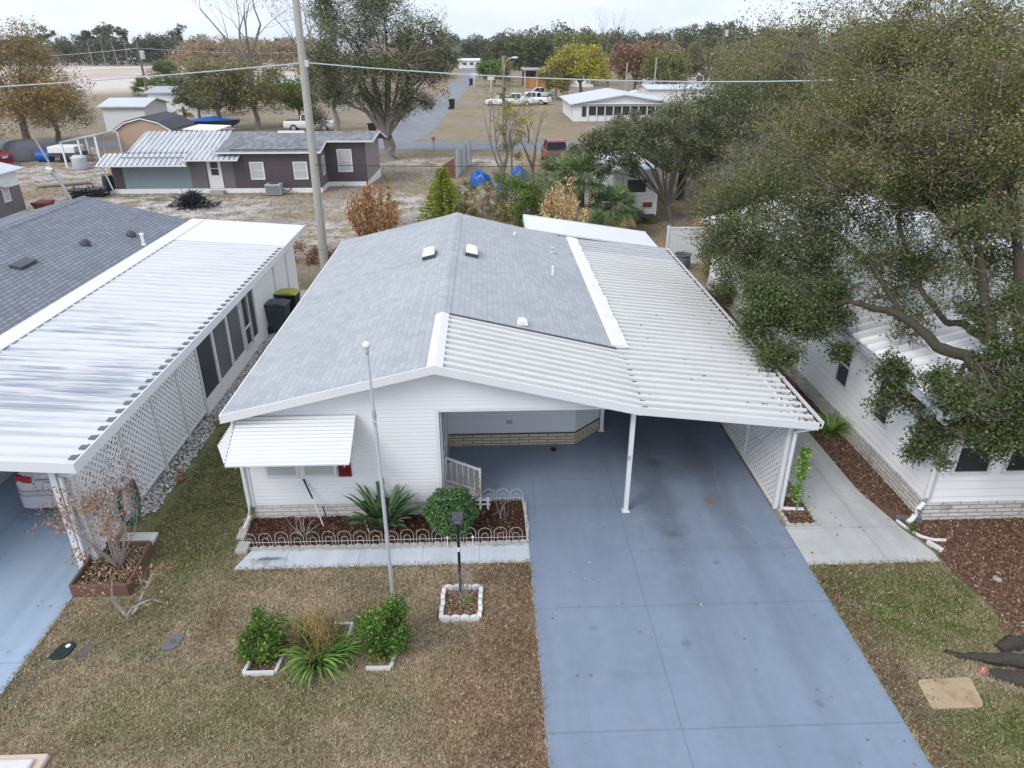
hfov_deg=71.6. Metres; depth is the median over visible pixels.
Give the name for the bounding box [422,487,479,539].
round bush
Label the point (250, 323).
screen door
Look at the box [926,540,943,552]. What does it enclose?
edge block
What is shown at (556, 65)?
broadleaf tree
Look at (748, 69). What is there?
bare tree
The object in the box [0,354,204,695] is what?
driveway
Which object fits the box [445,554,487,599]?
bare shrub
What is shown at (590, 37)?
broadleaf tree
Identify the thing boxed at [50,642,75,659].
meter lid
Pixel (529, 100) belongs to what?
parked truck
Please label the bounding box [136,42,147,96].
utility pole
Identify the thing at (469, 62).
house
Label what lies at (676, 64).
broadleaf tree
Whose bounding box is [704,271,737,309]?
shrub
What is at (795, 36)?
oak tree
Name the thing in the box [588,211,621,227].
shrub
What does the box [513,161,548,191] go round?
shrub
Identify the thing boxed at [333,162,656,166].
power line
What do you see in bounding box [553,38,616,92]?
broadleaf tree
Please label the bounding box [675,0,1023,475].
oak tree
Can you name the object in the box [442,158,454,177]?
metal fence
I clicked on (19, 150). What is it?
covered heap
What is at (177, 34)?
pine tree
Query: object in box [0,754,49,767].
stone block
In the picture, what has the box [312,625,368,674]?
strap plant
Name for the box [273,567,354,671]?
plumed grass
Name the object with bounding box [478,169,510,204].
shrub
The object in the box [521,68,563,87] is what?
open barn
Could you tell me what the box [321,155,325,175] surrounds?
window
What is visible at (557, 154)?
shrub
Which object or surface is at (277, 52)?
brown woods
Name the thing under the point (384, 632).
shrub
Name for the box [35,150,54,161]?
water barrel
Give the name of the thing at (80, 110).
autumn tree
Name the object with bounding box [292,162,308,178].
window
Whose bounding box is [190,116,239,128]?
covered boat
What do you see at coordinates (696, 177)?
broadleaf tree
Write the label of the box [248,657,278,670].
soil
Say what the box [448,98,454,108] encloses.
wheelie bin
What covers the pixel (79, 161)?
water tank
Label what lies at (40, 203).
wheelbarrow
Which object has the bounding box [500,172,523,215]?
shrub
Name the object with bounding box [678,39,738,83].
broadleaf tree
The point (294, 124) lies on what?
parked truck
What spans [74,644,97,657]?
meter lid
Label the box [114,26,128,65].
pine tree
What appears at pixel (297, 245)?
shrub
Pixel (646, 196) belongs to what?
camper trailer
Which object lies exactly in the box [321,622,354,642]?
bed edging
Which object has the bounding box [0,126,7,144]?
autumn tree
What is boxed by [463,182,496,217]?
shrub
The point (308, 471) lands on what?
window
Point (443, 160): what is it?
lot grass
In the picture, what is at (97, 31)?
pine tree
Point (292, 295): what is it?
wheelie bin
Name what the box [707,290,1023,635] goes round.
mulch bed
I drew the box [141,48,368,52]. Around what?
power line
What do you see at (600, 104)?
house
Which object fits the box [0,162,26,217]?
manufactured home
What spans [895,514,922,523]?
splash block
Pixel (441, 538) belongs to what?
hoop border
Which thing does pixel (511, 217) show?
shrub
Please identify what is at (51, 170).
leaning post
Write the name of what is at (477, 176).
tarpaulin
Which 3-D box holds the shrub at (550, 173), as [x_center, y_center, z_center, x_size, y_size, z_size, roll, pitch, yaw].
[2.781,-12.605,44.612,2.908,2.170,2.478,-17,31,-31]
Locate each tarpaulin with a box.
[470,169,491,185]
[511,166,527,181]
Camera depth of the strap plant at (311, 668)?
11.16 m
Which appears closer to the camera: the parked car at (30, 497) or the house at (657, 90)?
the parked car at (30, 497)
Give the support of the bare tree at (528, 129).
on the ground at (462, 119)
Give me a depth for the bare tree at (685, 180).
42.81 m
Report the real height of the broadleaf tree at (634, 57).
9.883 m
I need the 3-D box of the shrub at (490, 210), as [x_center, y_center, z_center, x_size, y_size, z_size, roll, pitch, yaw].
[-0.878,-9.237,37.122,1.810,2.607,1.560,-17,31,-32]
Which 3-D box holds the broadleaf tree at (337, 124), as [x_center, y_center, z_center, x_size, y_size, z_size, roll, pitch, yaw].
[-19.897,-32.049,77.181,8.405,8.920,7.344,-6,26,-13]
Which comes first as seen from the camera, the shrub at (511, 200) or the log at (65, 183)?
the shrub at (511, 200)
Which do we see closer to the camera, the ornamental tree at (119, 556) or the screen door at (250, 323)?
the ornamental tree at (119, 556)
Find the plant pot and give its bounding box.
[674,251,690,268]
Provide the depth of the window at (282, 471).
14.31 m
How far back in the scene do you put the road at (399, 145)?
68.17 m
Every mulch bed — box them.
[247,501,525,546]
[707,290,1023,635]
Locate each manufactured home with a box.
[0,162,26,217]
[95,130,386,194]
[217,212,824,529]
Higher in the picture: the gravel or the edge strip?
the gravel
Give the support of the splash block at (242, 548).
on the ground at (462, 119)
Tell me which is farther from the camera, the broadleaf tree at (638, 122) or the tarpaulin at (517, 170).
the tarpaulin at (517, 170)
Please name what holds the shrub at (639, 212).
on the ground at (462, 119)
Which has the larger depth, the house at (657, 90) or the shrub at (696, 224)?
the house at (657, 90)
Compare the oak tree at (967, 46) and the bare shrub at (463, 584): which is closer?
the bare shrub at (463, 584)
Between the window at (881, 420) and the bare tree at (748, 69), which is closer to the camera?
the window at (881, 420)
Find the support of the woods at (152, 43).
on the ground at (462, 119)
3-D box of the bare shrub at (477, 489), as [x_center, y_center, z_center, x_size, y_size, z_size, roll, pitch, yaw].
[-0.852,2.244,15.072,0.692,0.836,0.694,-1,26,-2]
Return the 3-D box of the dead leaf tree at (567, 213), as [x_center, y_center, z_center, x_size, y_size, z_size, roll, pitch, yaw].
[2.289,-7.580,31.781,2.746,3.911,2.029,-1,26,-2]
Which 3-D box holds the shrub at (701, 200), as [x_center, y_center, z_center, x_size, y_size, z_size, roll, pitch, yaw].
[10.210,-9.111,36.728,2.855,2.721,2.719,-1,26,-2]
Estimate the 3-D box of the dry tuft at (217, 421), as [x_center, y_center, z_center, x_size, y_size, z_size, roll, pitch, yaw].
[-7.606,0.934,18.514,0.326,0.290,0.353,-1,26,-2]
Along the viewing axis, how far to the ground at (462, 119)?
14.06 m
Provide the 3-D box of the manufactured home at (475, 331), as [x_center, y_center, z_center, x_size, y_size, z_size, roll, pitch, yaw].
[-0.074,-1.946,20.474,11.986,3.727,16.043,-1,26,-2]
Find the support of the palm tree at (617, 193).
on the ground at (462, 119)
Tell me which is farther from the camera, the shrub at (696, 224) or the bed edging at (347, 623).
the shrub at (696, 224)
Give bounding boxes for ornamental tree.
[24,442,147,570]
[74,562,176,619]
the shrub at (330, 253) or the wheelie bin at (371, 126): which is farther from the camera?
the wheelie bin at (371, 126)
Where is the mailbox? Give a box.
[431,136,435,151]
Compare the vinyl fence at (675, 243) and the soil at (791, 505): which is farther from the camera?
the vinyl fence at (675, 243)
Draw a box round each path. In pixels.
[233,543,529,569]
[263,290,306,341]
[750,425,939,565]
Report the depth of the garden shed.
58.36 m
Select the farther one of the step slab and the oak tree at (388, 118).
the oak tree at (388, 118)
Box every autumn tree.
[0,15,97,139]
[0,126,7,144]
[3,65,100,141]
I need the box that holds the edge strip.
[896,519,945,541]
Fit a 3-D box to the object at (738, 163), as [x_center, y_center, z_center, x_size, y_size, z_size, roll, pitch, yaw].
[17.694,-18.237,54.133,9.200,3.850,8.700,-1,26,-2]
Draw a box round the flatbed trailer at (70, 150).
[47,144,95,162]
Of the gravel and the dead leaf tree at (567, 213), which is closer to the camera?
the gravel
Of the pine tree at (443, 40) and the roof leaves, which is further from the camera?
the pine tree at (443, 40)
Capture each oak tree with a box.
[292,0,462,160]
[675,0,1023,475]
[675,51,835,184]
[690,135,812,210]
[697,0,863,126]
[697,35,803,114]
[712,65,906,193]
[743,0,951,166]
[771,19,880,98]
[899,0,1023,233]
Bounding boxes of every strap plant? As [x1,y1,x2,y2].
[276,625,361,690]
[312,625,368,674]
[456,595,470,605]
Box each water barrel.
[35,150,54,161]
[101,174,114,190]
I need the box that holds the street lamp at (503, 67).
[502,56,517,151]
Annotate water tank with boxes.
[70,153,88,169]
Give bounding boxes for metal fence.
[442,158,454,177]
[455,138,471,177]
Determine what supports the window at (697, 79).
in the house at (697, 79)
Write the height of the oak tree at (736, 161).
5.423 m
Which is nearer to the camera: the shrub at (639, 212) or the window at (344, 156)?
the shrub at (639, 212)
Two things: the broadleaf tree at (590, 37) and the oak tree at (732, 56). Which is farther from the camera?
the broadleaf tree at (590, 37)
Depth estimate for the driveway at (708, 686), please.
12.23 m
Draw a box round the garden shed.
[113,111,194,152]
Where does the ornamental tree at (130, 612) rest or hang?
on the ground at (462, 119)
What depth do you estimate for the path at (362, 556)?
13.77 m
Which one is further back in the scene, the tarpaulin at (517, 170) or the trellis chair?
the trellis chair
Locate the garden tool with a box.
[303,479,323,526]
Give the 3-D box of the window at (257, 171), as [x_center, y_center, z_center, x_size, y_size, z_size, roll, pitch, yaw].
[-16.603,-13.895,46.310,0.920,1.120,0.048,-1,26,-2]
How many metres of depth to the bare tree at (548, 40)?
170.53 m
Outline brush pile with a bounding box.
[168,187,223,209]
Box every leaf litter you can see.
[0,422,1023,767]
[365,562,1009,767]
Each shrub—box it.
[231,605,290,669]
[286,503,319,535]
[293,238,305,258]
[294,241,319,263]
[313,583,351,634]
[317,244,336,258]
[349,589,416,662]
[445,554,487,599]
[450,198,481,217]
[454,178,480,202]
[459,471,487,502]
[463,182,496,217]
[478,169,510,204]
[478,181,508,218]
[489,198,510,223]
[492,202,521,225]
[494,171,521,203]
[495,499,508,519]
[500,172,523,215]
[505,173,548,227]
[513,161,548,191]
[527,182,562,215]
[538,146,569,180]
[538,167,569,183]
[564,139,583,159]
[579,208,609,225]
[584,191,621,224]
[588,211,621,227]
[618,202,645,228]
[680,185,719,216]
[686,161,741,201]
[691,213,708,226]
[695,239,709,279]
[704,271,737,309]
[907,522,919,535]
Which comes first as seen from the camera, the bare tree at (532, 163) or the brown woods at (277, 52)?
the bare tree at (532, 163)
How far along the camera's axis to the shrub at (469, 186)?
42.10 m
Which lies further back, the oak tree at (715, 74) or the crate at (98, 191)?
the oak tree at (715, 74)
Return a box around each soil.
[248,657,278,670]
[779,497,813,523]
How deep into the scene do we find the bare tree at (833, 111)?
29.63 m
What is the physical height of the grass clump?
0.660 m
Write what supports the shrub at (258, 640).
on the soil at (263, 665)
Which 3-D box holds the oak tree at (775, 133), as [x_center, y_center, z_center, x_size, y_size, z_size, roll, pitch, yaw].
[13.676,-9.866,32.048,9.446,8.146,7.848,-1,26,-2]
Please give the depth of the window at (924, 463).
14.65 m
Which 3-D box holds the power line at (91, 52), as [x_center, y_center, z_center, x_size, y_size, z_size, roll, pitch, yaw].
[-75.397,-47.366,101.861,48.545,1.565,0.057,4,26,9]
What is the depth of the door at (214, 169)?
46.32 m
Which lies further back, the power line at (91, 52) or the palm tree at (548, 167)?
the power line at (91, 52)
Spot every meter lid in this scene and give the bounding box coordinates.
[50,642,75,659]
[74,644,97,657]
[161,633,184,649]
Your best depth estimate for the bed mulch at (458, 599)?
12.59 m
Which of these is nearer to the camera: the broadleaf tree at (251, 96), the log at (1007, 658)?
the log at (1007, 658)
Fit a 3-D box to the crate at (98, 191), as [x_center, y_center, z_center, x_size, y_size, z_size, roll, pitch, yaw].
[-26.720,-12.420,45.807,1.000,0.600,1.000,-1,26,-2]
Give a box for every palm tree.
[128,75,161,96]
[149,59,182,86]
[171,97,194,117]
[533,152,586,212]
[547,151,610,221]
[589,181,641,227]
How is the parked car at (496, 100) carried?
on the ground at (462, 119)
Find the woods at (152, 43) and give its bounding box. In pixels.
[1,11,1023,79]
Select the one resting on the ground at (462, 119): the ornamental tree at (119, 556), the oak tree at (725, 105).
the oak tree at (725, 105)
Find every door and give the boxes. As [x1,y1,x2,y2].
[206,161,224,188]
[239,294,254,350]
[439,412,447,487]
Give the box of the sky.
[0,0,1023,44]
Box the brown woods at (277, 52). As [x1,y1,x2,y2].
[131,33,453,76]
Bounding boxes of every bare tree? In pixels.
[195,0,307,109]
[257,0,317,96]
[472,58,539,179]
[494,87,559,183]
[521,97,541,143]
[534,21,555,55]
[593,7,632,87]
[647,80,767,202]
[657,21,765,196]
[686,55,765,200]
[702,25,811,178]
[772,50,918,199]
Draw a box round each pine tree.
[34,25,58,64]
[75,30,93,65]
[89,25,106,65]
[99,22,118,65]
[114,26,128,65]
[164,23,186,63]
[431,30,453,66]
[691,23,715,38]
[704,21,734,35]
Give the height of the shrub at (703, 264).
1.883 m
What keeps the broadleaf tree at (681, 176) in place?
on the ground at (462, 119)
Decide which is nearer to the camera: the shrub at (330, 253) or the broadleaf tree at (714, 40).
the shrub at (330, 253)
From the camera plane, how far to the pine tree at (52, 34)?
282.67 m
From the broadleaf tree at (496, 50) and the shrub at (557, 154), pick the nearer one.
the shrub at (557, 154)
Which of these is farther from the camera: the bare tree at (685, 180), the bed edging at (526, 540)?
the bare tree at (685, 180)
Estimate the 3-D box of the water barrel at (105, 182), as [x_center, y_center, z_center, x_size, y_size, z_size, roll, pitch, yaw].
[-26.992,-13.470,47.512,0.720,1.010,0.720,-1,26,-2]
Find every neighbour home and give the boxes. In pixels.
[0,196,306,568]
[702,189,1023,523]
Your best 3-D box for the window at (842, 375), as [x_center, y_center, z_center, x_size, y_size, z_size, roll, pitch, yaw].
[8.346,-0.482,17.824,0.048,1.150,0.680,-1,26,-2]
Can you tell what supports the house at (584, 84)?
on the ground at (462, 119)
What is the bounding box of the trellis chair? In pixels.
[89,147,97,159]
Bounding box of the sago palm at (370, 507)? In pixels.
[342,477,423,529]
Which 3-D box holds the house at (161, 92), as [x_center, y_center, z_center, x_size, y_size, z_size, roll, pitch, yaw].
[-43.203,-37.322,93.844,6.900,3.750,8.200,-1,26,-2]
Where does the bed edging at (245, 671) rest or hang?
on the ground at (462, 119)
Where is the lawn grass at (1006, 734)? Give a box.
[0,422,1023,767]
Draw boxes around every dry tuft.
[176,468,185,482]
[213,415,225,425]
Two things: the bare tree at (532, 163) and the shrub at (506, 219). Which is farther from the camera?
the bare tree at (532, 163)
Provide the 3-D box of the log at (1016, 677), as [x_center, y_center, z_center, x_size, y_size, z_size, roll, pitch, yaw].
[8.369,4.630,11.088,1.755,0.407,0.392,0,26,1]
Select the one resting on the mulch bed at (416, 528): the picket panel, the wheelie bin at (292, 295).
the picket panel
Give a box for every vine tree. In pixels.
[492,102,531,171]
[496,60,513,152]
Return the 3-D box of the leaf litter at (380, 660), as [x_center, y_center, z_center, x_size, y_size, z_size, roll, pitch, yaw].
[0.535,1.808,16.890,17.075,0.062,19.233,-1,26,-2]
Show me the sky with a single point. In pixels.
(485, 18)
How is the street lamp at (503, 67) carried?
on the ground at (462, 119)
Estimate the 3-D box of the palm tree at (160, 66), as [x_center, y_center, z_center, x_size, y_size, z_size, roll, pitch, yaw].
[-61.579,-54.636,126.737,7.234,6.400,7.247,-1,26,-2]
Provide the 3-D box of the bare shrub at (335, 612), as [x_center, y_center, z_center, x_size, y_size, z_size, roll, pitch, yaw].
[-2.957,3.806,11.545,0.792,1.162,0.919,-1,26,-2]
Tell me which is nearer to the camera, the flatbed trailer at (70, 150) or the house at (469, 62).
the flatbed trailer at (70, 150)
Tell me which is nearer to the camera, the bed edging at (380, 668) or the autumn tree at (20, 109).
the bed edging at (380, 668)
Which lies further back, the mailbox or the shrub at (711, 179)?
the mailbox
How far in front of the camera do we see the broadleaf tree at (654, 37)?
181.20 m
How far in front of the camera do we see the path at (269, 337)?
24.18 m
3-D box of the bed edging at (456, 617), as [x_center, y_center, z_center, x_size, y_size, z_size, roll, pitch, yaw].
[-0.892,3.865,12.572,0.759,0.120,0.849,-1,26,-2]
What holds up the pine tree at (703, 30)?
on the ground at (462, 119)
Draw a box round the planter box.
[68,540,153,596]
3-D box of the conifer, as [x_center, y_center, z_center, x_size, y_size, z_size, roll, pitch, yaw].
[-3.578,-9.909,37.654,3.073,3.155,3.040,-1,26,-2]
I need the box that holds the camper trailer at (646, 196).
[593,151,659,217]
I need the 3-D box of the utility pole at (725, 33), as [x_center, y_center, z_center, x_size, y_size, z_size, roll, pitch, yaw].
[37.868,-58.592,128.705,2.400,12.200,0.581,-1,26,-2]
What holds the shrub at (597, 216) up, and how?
on the ground at (462, 119)
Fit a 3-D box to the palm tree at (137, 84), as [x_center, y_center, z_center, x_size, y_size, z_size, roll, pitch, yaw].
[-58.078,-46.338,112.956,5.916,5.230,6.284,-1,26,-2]
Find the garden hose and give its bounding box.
[114,474,140,525]
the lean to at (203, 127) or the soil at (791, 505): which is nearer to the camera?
the soil at (791, 505)
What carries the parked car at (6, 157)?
on the ground at (462, 119)
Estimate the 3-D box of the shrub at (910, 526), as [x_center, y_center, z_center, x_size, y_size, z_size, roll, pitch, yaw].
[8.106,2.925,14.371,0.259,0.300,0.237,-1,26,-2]
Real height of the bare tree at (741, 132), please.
7.334 m
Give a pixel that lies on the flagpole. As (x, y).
(366, 345)
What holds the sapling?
on the soil at (791, 505)
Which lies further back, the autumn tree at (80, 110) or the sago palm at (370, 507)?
the autumn tree at (80, 110)
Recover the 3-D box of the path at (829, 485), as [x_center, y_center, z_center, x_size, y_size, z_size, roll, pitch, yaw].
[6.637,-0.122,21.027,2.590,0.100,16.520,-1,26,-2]
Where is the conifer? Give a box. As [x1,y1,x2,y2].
[417,167,469,221]
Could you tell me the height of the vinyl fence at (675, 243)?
1.720 m
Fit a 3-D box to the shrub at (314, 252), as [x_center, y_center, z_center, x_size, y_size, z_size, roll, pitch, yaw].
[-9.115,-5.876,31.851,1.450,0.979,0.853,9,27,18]
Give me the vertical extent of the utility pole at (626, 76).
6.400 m
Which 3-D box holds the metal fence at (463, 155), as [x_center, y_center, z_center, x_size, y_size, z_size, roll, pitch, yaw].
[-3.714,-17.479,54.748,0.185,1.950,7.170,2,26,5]
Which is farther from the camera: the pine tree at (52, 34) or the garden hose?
the pine tree at (52, 34)
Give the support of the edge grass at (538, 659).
on the ground at (462, 119)
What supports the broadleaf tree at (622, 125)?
on the ground at (462, 119)
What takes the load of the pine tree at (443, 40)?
on the ground at (462, 119)
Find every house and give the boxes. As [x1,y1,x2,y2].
[96,98,169,131]
[143,86,220,118]
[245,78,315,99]
[457,58,479,67]
[559,88,671,120]
[567,74,593,86]
[636,84,720,101]
[642,70,709,83]
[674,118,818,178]
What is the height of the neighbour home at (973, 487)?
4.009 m
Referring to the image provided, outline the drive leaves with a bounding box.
[17,488,915,764]
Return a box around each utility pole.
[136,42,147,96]
[292,0,328,268]
[625,62,627,90]
[654,57,656,83]
[718,23,731,65]
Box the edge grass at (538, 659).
[0,557,940,767]
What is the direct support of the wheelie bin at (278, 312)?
on the path at (269, 337)
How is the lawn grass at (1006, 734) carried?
on the ground at (462, 119)
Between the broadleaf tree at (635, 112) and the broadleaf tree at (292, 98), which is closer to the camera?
the broadleaf tree at (635, 112)
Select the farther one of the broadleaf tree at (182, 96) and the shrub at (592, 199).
the broadleaf tree at (182, 96)
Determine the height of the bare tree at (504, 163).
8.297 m
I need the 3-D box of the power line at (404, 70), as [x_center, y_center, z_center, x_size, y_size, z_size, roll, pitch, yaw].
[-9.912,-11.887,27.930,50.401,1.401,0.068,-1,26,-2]
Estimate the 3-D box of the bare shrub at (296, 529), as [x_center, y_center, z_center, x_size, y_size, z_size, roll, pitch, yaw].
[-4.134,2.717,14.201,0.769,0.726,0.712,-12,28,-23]
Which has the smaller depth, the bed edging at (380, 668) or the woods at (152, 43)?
the bed edging at (380, 668)
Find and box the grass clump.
[812,401,855,443]
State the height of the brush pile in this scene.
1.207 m
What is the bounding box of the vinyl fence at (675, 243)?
[665,226,710,263]
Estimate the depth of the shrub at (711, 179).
39.47 m
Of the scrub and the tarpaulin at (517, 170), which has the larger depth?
the scrub
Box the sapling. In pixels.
[787,444,812,514]
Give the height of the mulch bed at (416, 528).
0.050 m
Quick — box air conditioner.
[264,182,290,194]
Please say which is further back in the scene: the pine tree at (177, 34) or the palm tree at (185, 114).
the pine tree at (177, 34)
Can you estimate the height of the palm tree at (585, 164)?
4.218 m
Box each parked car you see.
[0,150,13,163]
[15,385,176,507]
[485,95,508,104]
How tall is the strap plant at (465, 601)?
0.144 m
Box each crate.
[67,186,89,197]
[85,185,109,197]
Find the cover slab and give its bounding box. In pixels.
[918,677,982,709]
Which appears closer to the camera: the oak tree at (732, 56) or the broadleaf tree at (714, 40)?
the oak tree at (732, 56)
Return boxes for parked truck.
[282,113,333,130]
[499,93,533,105]
[521,92,551,104]
[524,87,553,96]
[541,139,567,162]
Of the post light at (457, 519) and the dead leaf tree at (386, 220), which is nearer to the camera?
the post light at (457, 519)
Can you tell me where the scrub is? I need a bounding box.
[144,66,450,105]
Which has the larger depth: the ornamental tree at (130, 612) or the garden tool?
the garden tool
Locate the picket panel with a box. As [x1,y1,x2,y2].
[472,497,490,509]
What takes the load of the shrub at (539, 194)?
on the ground at (462, 119)
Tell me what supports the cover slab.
on the ground at (462, 119)
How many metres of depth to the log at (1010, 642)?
11.64 m
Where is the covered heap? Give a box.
[3,139,46,161]
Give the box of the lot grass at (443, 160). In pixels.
[8,152,706,275]
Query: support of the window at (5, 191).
in the manufactured home at (12, 202)
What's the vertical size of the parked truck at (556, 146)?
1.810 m
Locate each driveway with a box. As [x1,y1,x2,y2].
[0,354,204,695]
[448,409,932,767]
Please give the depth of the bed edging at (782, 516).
14.73 m
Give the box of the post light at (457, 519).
[452,511,462,593]
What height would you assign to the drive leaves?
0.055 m
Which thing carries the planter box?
on the ground at (462, 119)
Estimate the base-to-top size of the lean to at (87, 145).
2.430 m
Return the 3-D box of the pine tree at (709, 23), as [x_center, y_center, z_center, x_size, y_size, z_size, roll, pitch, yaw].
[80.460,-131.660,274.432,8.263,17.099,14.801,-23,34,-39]
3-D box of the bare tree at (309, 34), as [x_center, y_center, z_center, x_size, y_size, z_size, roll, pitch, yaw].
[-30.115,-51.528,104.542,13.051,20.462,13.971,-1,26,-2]
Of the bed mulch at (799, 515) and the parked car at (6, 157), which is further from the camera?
the parked car at (6, 157)
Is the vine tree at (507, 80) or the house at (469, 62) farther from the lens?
the house at (469, 62)
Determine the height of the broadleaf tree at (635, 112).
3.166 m
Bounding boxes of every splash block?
[235,526,250,554]
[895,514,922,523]
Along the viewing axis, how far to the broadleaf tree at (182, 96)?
85.71 m
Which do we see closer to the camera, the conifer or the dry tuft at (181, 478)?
the dry tuft at (181, 478)
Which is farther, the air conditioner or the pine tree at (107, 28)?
the pine tree at (107, 28)
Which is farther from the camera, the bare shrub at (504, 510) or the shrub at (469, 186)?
the shrub at (469, 186)
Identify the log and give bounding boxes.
[36,179,90,187]
[943,649,1023,668]
[989,668,1023,687]
[994,634,1023,651]
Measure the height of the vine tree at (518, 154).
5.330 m
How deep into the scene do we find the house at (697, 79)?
153.25 m
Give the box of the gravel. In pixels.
[139,342,269,513]
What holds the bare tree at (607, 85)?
on the ground at (462, 119)
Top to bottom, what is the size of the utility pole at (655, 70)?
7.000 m
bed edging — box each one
[242,653,284,676]
[249,501,528,550]
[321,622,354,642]
[366,652,396,671]
[439,584,482,622]
[771,493,819,527]
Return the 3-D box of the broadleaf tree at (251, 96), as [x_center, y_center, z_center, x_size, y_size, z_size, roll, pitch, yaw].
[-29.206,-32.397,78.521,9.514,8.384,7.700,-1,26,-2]
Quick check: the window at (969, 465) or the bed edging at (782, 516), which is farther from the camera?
the bed edging at (782, 516)
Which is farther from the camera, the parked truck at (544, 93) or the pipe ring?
the parked truck at (544, 93)
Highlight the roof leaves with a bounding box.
[621,283,813,421]
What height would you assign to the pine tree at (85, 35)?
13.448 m
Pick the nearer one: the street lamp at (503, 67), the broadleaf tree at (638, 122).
the broadleaf tree at (638, 122)
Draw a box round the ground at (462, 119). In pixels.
[0,45,1023,767]
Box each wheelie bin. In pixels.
[264,298,290,333]
[273,288,300,313]
[367,122,375,130]
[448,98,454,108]
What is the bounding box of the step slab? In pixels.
[120,532,158,544]
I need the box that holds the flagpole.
[362,341,394,598]
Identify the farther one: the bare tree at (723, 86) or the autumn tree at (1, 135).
the autumn tree at (1, 135)
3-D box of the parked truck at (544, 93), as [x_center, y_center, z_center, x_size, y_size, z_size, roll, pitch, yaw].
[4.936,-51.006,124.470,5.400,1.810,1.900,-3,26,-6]
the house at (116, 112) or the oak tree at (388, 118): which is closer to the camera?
the oak tree at (388, 118)
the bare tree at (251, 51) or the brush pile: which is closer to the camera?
the brush pile
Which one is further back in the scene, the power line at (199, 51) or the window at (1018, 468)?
the power line at (199, 51)
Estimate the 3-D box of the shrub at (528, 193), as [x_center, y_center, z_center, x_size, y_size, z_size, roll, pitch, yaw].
[0.780,-8.052,33.427,2.164,3.681,2.298,-1,26,-2]
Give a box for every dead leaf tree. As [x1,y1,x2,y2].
[343,182,402,236]
[534,171,591,235]
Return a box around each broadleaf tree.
[166,53,247,117]
[169,75,221,117]
[199,51,290,129]
[265,76,321,118]
[286,51,362,130]
[474,55,513,85]
[478,37,518,78]
[502,33,556,73]
[535,53,577,99]
[552,28,615,63]
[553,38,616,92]
[566,94,740,221]
[584,117,647,160]
[586,113,660,171]
[605,38,661,89]
[612,107,664,127]
[622,26,683,70]
[634,46,692,83]
[638,95,733,200]
[652,35,684,60]
[658,82,758,182]
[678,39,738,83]
[689,32,747,63]
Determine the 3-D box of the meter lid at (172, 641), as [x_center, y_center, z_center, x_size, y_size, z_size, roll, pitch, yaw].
[-5.631,4.280,11.804,0.249,0.038,0.383,5,26,10]
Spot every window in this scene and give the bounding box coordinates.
[0,187,11,202]
[249,162,265,179]
[264,466,298,477]
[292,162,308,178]
[301,465,336,476]
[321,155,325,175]
[336,149,352,171]
[696,76,703,82]
[833,338,856,390]
[870,374,892,429]
[908,410,935,467]
[949,417,1008,474]
[1001,418,1023,473]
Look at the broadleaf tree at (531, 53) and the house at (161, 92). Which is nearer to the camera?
the house at (161, 92)
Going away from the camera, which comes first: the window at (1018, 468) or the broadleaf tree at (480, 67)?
the window at (1018, 468)
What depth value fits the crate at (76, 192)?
45.21 m
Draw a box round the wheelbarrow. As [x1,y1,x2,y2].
[30,199,54,208]
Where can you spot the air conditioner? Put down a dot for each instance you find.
(274, 188)
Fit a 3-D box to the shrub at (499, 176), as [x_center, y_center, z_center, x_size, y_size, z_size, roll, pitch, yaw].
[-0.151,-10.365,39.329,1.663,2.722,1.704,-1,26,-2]
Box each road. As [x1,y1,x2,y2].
[0,140,960,150]
[378,68,479,141]
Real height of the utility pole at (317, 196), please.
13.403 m
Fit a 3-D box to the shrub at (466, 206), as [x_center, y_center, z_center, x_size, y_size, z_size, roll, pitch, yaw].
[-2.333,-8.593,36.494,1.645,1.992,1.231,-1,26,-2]
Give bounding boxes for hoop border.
[239,488,528,545]
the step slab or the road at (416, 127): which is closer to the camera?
the step slab
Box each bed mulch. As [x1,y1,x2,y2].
[444,589,478,616]
[779,496,816,522]
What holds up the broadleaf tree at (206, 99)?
on the ground at (462, 119)
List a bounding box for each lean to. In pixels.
[59,130,115,166]
[182,124,230,130]
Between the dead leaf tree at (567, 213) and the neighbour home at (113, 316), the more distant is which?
the dead leaf tree at (567, 213)
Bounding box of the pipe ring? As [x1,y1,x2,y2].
[992,576,1002,582]
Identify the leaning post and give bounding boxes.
[32,134,71,199]
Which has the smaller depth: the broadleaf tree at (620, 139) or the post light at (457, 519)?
the post light at (457, 519)
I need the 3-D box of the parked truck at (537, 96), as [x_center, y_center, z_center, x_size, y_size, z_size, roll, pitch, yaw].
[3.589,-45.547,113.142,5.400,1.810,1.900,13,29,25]
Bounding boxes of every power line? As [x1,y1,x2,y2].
[0,62,871,86]
[14,48,135,57]
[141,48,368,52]
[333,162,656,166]

